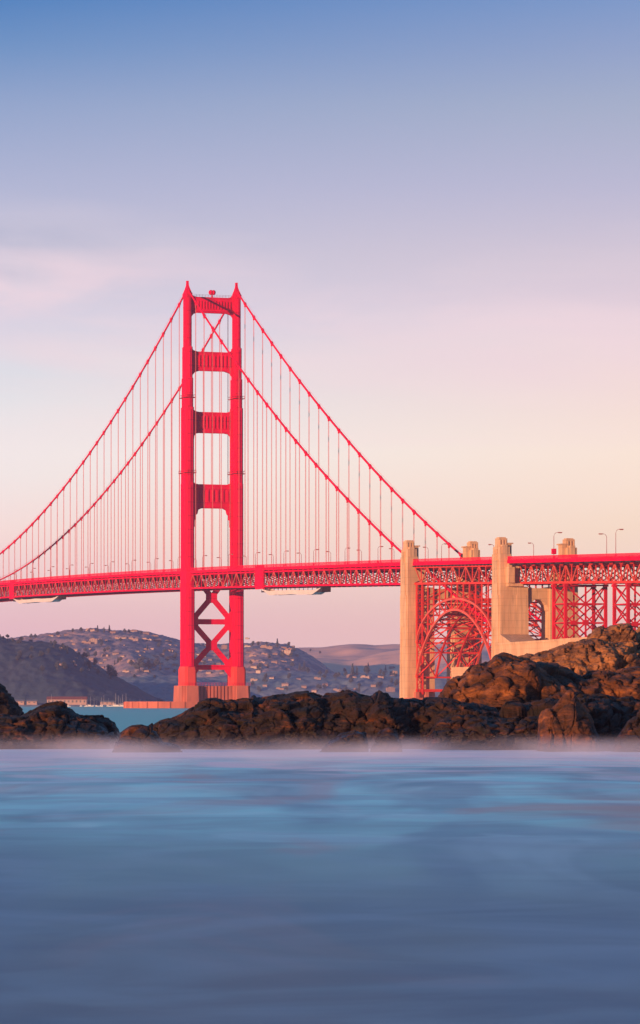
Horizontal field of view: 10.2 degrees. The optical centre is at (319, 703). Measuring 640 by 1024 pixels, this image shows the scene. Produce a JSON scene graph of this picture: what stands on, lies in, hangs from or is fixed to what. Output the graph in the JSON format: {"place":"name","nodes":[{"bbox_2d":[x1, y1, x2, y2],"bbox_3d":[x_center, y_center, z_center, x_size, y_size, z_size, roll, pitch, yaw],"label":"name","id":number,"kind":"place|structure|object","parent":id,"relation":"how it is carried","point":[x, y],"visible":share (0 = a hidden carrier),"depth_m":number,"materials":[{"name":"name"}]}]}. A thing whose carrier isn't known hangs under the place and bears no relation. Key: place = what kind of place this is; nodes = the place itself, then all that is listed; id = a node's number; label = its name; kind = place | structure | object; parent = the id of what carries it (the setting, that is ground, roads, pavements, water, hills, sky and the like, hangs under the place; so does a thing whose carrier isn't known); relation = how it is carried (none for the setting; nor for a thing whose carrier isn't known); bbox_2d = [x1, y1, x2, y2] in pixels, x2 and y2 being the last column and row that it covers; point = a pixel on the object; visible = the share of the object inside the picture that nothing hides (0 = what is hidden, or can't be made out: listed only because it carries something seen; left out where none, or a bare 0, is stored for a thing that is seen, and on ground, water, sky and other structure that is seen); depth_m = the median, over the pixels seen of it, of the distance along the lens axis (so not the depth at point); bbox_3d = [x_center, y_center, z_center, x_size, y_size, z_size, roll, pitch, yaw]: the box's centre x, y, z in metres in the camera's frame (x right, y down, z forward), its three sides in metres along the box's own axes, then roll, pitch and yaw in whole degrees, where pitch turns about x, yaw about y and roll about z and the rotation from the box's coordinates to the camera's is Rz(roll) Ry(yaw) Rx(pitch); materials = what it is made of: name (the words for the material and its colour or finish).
{"place":"outdoors","nodes":[
{"label":"outdoors","id":0,"kind":"place"},
{"bbox_2d":[19,705,111,706],"bbox_3d":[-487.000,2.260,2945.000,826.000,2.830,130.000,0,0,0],"label":"shore bank","id":1,"kind":"structure","parent":0,"point":[67,705],"depth_m":2888.94,"materials":[{"name":"brown soil"}]},
{"bbox_2d":[15,700,24,704],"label":"waterfront building","id":2,"kind":"structure","parent":1,"relation":"on","point":[21,702],"depth_m":2927.00,"materials":[{"name":"white"}]},
{"bbox_2d":[26,700,37,704],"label":"waterfront building","id":3,"kind":"structure","parent":1,"relation":"on","point":[32,702],"depth_m":2925.00,"materials":[{"name":"white"}]},
{"bbox_2d":[46,697,87,704],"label":"waterfront building","id":4,"kind":"structure","parent":1,"relation":"on","point":[75,700],"depth_m":2930.00,"materials":[{"name":"white tile"}]},
{"bbox_2d":[100,701,114,704],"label":"waterfront building","id":5,"kind":"structure","parent":1,"relation":"on","point":[108,702],"depth_m":2935.00,"materials":[{"name":"white"}]},
{"bbox_2d":[0,638,168,704],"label":"dark wooded headland","id":6,"kind":"structure","parent":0,"point":[24,676],"depth_m":3011.95,"materials":[{"name":"grey plant"}]},
{"bbox_2d":[106,665,115,677],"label":"broadleaf tree","id":7,"kind":"object","parent":6,"relation":"on","point":[110,671],"visible":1,"depth_m":3087.78,"materials":[{"name":"green plant"}]},
{"bbox_2d":[8,628,334,678],"bbox_3d":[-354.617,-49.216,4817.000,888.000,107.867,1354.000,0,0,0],"label":"town hill","id":8,"kind":"structure","parent":0,"point":[130,647],"depth_m":4598.98,"materials":[{"name":"grey"}]},
{"bbox_2d":[85,628,96,631],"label":"house","id":9,"kind":"structure","parent":8,"relation":"on","point":[90,629],"depth_m":4791.53,"materials":[{"name":"white glass"}]},
{"bbox_2d":[90,638,97,643],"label":"house","id":10,"kind":"structure","parent":8,"relation":"on","point":[93,640],"depth_m":4583.47,"materials":[{"name":"white glass"}]},
{"bbox_2d":[128,637,138,640],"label":"house","id":11,"kind":"structure","parent":8,"relation":"on","point":[134,639],"depth_m":4631.93,"materials":[{"name":"white glass"}]},
{"bbox_2d":[132,658,144,671],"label":"broadleaf tree","id":12,"kind":"object","parent":8,"relation":"on","point":[139,664],"visible":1,"depth_m":4329.23,"materials":[{"name":"green plant"}]},
{"bbox_2d":[145,660,153,669],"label":"broadleaf tree","id":13,"kind":"object","parent":8,"relation":"on","point":[150,665],"visible":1,"depth_m":4344.17,"materials":[{"name":"green plant"}]},
{"bbox_2d":[152,658,158,666],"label":"broadleaf tree","id":14,"kind":"object","parent":8,"relation":"on","point":[154,663],"visible":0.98,"depth_m":4416.13,"materials":[{"name":"green plant"}]},
{"bbox_2d":[260,645,273,648],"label":"house","id":15,"kind":"structure","parent":8,"relation":"on","point":[266,646],"depth_m":4679.36,"materials":[{"name":"white"}]},
{"bbox_2d":[282,649,292,655],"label":"house","id":16,"kind":"structure","parent":8,"relation":"on","point":[287,652],"depth_m":4654.82,"materials":[{"name":"white"}]},
{"bbox_2d":[119,675,262,701],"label":"wooded spur","id":17,"kind":"structure","parent":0,"point":[161,687],"depth_m":3564.29,"materials":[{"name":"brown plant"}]},
{"bbox_2d":[0,707,639,1023],"bbox_3d":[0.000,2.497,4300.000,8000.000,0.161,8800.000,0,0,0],"label":"sea","id":18,"kind":"structure","parent":0,"point":[273,886],"depth_m":49.91,"materials":[{"name":"liquid"}]},
{"bbox_2d":[0,683,23,715],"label":"sea rock","id":19,"kind":"object","parent":18,"relation":"in","point":[9,704],"visible":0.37,"depth_m":259.89,"materials":[{"name":"brown stone"}]},
{"bbox_2d":[0,701,119,748],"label":"sea rock","id":20,"kind":"object","parent":18,"relation":"in","point":[56,725],"visible":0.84,"depth_m":198.69,"materials":[{"name":"brown stone"}]},
{"bbox_2d":[112,724,181,751],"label":"sea rock","id":21,"kind":"object","parent":18,"relation":"in","point":[139,738],"visible":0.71,"depth_m":185.57,"materials":[{"name":"stone"}]},
{"bbox_2d":[124,702,197,707],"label":"pier fender","id":22,"kind":"object","parent":18,"relation":"in","point":[159,704],"visible":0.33,"depth_m":1894.31,"materials":[{"name":"concrete"}]},
{"bbox_2d":[0,281,639,701],"bbox_3d":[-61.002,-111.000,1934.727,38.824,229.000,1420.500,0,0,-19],"label":"suspension bridge","id":23,"kind":"structure","parent":18,"relation":"on","point":[470,625],"depth_m":1797.69,"materials":[{"name":"red paint"}]},
{"bbox_2d":[13,595,65,603],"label":"maintenance platform","id":24,"kind":"structure","parent":23,"relation":"hanging from","point":[57,598],"depth_m":2212.19,"materials":[{"name":"metal"}]},
{"bbox_2d":[261,586,330,594],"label":"maintenance platform","id":25,"kind":"structure","parent":23,"relation":"hanging from","point":[320,590],"depth_m":1739.75,"materials":[{"name":"metal"}]},
{"bbox_2d":[551,532,561,553],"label":"street lamp","id":26,"kind":"object","parent":23,"relation":"on","point":[553,551],"visible":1,"depth_m":1441.89,"materials":[{"name":"metal"}]},
{"bbox_2d":[148,690,498,748],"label":"sea rock","id":27,"kind":"object","parent":18,"relation":"in","point":[302,720],"visible":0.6,"depth_m":196.82,"materials":[{"name":"brown stone"}]},
{"bbox_2d":[319,730,368,751],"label":"sea rock","id":28,"kind":"object","parent":18,"relation":"in","point":[354,741],"visible":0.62,"depth_m":186.45,"materials":[{"name":"stone"}]},
{"bbox_2d":[370,727,401,751],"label":"sea rock","id":29,"kind":"object","parent":18,"relation":"in","point":[387,740],"visible":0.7,"depth_m":185.99,"materials":[{"name":"stone"}]},
{"bbox_2d":[419,693,639,749],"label":"sea rock","id":30,"kind":"object","parent":18,"relation":"in","point":[511,725],"visible":0.67,"depth_m":194.03,"materials":[{"name":"brown stone"}]},
{"bbox_2d":[438,652,639,710],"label":"sea rock","id":31,"kind":"object","parent":18,"relation":"in","point":[498,681],"visible":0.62,"depth_m":209.40,"materials":[{"name":"brown stone"}]},
{"bbox_2d":[537,689,612,751],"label":"sea rock","id":32,"kind":"object","parent":18,"relation":"in","point":[565,722],"visible":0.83,"depth_m":188.08,"materials":[{"name":"brown stone"}]},
{"bbox_2d":[518,638,639,675],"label":"sea rock","id":33,"kind":"object","parent":18,"relation":"in","point":[581,657],"visible":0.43,"depth_m":256.37,"materials":[{"name":"brown stone"}]},
{"bbox_2d":[587,623,637,642],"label":"sea rock","id":34,"kind":"object","parent":33,"relation":"on","point":[621,632],"visible":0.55,"depth_m":265.47,"materials":[{"name":"brown stone"}]},
{"bbox_2d":[635,626,639,642],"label":"sea rock","id":35,"kind":"object","parent":34,"relation":"on","point":[638,631],"visible":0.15,"depth_m":271.18,"materials":[{"name":"brown stone"}]},
{"bbox_2d":[611,710,639,751],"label":"sea rock","id":36,"kind":"object","parent":18,"relation":"in","point":[627,739],"visible":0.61,"depth_m":186.58,"materials":[{"name":"stone"}]},
{"bbox_2d":[0,0,639,647],"label":"sky","id":37,"kind":"structure","parent":0,"point":[430,209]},
{"bbox_2d":[200,671,446,697],"bbox_3d":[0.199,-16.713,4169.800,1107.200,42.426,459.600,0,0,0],"label":"shoreline wood","id":38,"kind":"object","parent":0,"point":[311,682],"visible":0.16,"depth_m":4024.89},
{"bbox_2d":[350,663,354,674],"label":"conifer tree","id":39,"kind":"object","parent":38,"relation":"on","point":[352,672],"visible":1,"depth_m":4084.15,"materials":[{"name":"green plant"}]},
{"bbox_2d":[363,665,370,672],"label":"broadleaf tree","id":40,"kind":"object","parent":38,"relation":"on","point":[367,669],"visible":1,"depth_m":4089.57,"materials":[{"name":"green plant"}]},
{"bbox_2d":[386,687,394,691],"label":"house","id":41,"kind":"structure","parent":38,"relation":"on","point":[390,689],"depth_m":3980.84,"materials":[{"name":"beige glass"}]},
{"bbox_2d":[389,671,397,675],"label":"house","id":42,"kind":"structure","parent":38,"relation":"on","point":[392,672],"depth_m":4106.86,"materials":[{"name":"beige glass"}]},
{"bbox_2d":[298,643,490,659],"bbox_3d":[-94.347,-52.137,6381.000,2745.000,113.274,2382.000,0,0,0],"label":"rolling ridge","id":43,"kind":"structure","parent":0,"point":[349,652],"depth_m":6000.42,"materials":[{"name":"brown plant"}]},
{"bbox_2d":[316,647,489,674],"bbox_3d":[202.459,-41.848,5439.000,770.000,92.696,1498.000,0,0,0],"label":"grassy hill","id":44,"kind":"structure","parent":0,"point":[378,662],"depth_m":5213.11,"materials":[{"name":"brown plant"}]},
{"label":"headland","id":45,"kind":"structure","parent":0,"visible":0},
{"bbox_2d":[451,667,468,678],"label":"concrete blockhouse","id":46,"kind":"structure","parent":45,"relation":"on","point":[457,671],"depth_m":1555.97,"materials":[{"name":"concrete"}]},
{"bbox_2d":[494,634,586,656],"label":"retaining wall","id":47,"kind":"structure","parent":45,"relation":"on","point":[517,645],"depth_m":1455.19,"materials":[{"name":"concrete"}]}
]}

